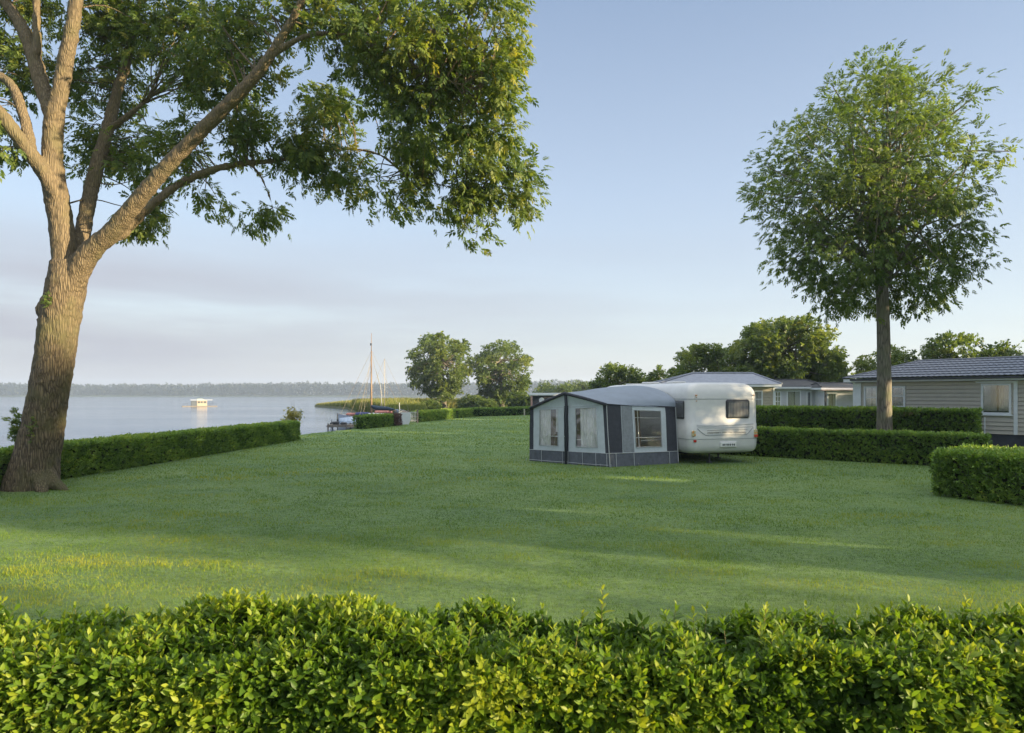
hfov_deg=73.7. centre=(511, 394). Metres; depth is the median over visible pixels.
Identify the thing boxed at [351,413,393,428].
clipped hedge
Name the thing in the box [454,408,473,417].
clipped hedge
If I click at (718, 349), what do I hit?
bushy tree
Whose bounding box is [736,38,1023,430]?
round crowned tree
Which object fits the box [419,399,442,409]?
waterside bush
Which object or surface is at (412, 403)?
reed bed
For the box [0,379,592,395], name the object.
wood
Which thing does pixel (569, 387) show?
distant thicket
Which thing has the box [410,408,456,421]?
clipped hedge
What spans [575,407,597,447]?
window
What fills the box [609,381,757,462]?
caravan
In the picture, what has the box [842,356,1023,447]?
chalet
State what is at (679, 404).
window
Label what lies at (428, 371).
broad tree
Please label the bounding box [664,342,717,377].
bushy tree
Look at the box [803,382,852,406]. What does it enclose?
chalet
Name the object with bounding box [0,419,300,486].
clipped hedge
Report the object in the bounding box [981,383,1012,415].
window
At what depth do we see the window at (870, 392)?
29.45 m
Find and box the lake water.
[0,397,488,447]
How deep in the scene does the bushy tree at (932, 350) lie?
49.62 m
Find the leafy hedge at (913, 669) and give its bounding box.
[0,584,1023,732]
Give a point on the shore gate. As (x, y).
(415, 416)
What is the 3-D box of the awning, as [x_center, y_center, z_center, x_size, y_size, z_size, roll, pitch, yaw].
[3.685,0.917,22.705,4.106,2.510,5.155,0,0,43]
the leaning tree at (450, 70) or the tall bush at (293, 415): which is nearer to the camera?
the leaning tree at (450, 70)
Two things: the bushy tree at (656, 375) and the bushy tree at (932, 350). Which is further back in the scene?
the bushy tree at (656, 375)
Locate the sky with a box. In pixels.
[0,0,1023,393]
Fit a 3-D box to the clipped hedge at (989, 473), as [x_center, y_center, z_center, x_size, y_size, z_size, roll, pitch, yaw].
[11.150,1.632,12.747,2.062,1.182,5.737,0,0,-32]
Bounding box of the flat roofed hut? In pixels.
[529,393,559,405]
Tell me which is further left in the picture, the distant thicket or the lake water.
the lake water
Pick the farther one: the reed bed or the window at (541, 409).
the reed bed
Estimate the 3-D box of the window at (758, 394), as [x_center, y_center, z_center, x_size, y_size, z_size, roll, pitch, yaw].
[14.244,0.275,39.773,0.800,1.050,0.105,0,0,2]
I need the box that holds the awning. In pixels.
[529,385,678,466]
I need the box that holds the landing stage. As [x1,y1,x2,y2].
[326,421,355,429]
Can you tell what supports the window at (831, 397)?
in the chalet at (839, 394)
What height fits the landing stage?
1.520 m
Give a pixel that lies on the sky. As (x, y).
(649, 113)
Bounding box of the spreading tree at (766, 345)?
[716,313,849,381]
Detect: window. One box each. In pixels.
[539,409,558,445]
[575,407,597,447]
[634,410,661,447]
[675,401,683,419]
[726,400,748,417]
[754,391,762,405]
[775,391,780,405]
[786,391,800,405]
[806,391,811,405]
[827,393,836,405]
[864,386,876,406]
[892,386,905,407]
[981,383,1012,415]
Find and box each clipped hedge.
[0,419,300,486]
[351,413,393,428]
[386,412,402,425]
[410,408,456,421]
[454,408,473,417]
[468,406,529,416]
[705,425,992,465]
[756,405,983,433]
[928,442,1023,505]
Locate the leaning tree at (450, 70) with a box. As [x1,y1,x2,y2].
[0,0,553,491]
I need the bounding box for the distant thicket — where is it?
[530,379,590,395]
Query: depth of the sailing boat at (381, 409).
60.10 m
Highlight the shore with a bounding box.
[0,393,530,396]
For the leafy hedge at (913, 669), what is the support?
on the ground at (566, 591)
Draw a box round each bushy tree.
[588,361,646,389]
[641,364,669,383]
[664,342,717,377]
[702,342,729,371]
[831,363,855,381]
[849,344,924,378]
[917,329,1001,359]
[974,339,1023,356]
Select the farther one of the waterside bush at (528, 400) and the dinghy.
the waterside bush at (528, 400)
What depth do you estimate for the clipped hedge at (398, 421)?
47.56 m
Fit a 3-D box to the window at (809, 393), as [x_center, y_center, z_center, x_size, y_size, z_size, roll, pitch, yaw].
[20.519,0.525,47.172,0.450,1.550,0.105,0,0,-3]
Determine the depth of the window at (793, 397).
47.16 m
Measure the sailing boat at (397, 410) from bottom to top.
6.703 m
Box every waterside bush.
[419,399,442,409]
[454,393,485,407]
[474,397,498,407]
[505,390,528,406]
[522,395,536,406]
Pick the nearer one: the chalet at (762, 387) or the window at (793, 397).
the chalet at (762, 387)
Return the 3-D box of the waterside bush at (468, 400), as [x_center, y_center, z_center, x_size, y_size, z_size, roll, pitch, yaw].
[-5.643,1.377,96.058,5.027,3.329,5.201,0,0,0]
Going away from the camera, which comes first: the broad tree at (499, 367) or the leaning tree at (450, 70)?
the leaning tree at (450, 70)
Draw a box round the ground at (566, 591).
[0,405,1023,661]
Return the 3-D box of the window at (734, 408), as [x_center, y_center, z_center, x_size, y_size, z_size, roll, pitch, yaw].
[7.066,0.450,21.382,0.850,0.600,0.096,0,0,-16]
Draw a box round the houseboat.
[181,399,216,406]
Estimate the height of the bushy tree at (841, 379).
5.184 m
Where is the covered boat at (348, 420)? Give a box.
[338,417,355,428]
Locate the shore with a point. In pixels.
(375, 395)
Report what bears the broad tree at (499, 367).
on the ground at (566, 591)
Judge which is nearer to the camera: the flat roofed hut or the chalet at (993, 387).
the chalet at (993, 387)
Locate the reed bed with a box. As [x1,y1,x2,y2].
[316,396,507,413]
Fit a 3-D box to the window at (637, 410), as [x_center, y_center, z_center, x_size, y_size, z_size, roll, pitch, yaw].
[4.206,1.040,21.071,1.051,1.171,0.152,0,0,-27]
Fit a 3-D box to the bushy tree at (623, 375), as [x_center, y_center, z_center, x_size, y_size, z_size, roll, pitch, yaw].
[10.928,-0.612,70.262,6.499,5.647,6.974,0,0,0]
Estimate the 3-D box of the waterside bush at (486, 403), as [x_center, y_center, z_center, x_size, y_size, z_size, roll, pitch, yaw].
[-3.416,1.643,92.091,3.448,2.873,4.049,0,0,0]
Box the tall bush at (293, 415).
[280,406,304,420]
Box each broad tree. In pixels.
[404,331,475,408]
[469,339,533,408]
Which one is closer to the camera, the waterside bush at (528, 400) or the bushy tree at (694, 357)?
the bushy tree at (694, 357)
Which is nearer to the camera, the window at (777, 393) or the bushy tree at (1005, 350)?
the window at (777, 393)
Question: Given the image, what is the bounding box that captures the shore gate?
[407,410,417,422]
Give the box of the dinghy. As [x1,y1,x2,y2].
[398,410,410,423]
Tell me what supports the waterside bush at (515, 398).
on the ground at (566, 591)
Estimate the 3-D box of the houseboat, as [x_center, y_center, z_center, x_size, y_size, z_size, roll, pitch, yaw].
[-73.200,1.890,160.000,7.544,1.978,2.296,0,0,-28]
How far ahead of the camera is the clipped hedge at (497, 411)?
69.97 m
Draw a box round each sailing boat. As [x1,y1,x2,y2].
[338,333,400,418]
[363,359,412,415]
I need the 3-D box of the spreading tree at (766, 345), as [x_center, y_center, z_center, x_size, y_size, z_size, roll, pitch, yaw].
[22.076,-2.186,55.968,9.530,8.765,9.647,0,0,0]
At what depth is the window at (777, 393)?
47.08 m
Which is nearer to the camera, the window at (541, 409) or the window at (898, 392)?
the window at (541, 409)
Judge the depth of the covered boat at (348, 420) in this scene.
55.89 m
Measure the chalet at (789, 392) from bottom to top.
3.317 m
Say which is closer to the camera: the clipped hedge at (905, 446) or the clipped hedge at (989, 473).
the clipped hedge at (989, 473)
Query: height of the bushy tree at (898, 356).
6.204 m
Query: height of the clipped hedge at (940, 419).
1.827 m
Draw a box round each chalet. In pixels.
[654,372,782,405]
[773,379,828,405]
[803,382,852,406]
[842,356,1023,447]

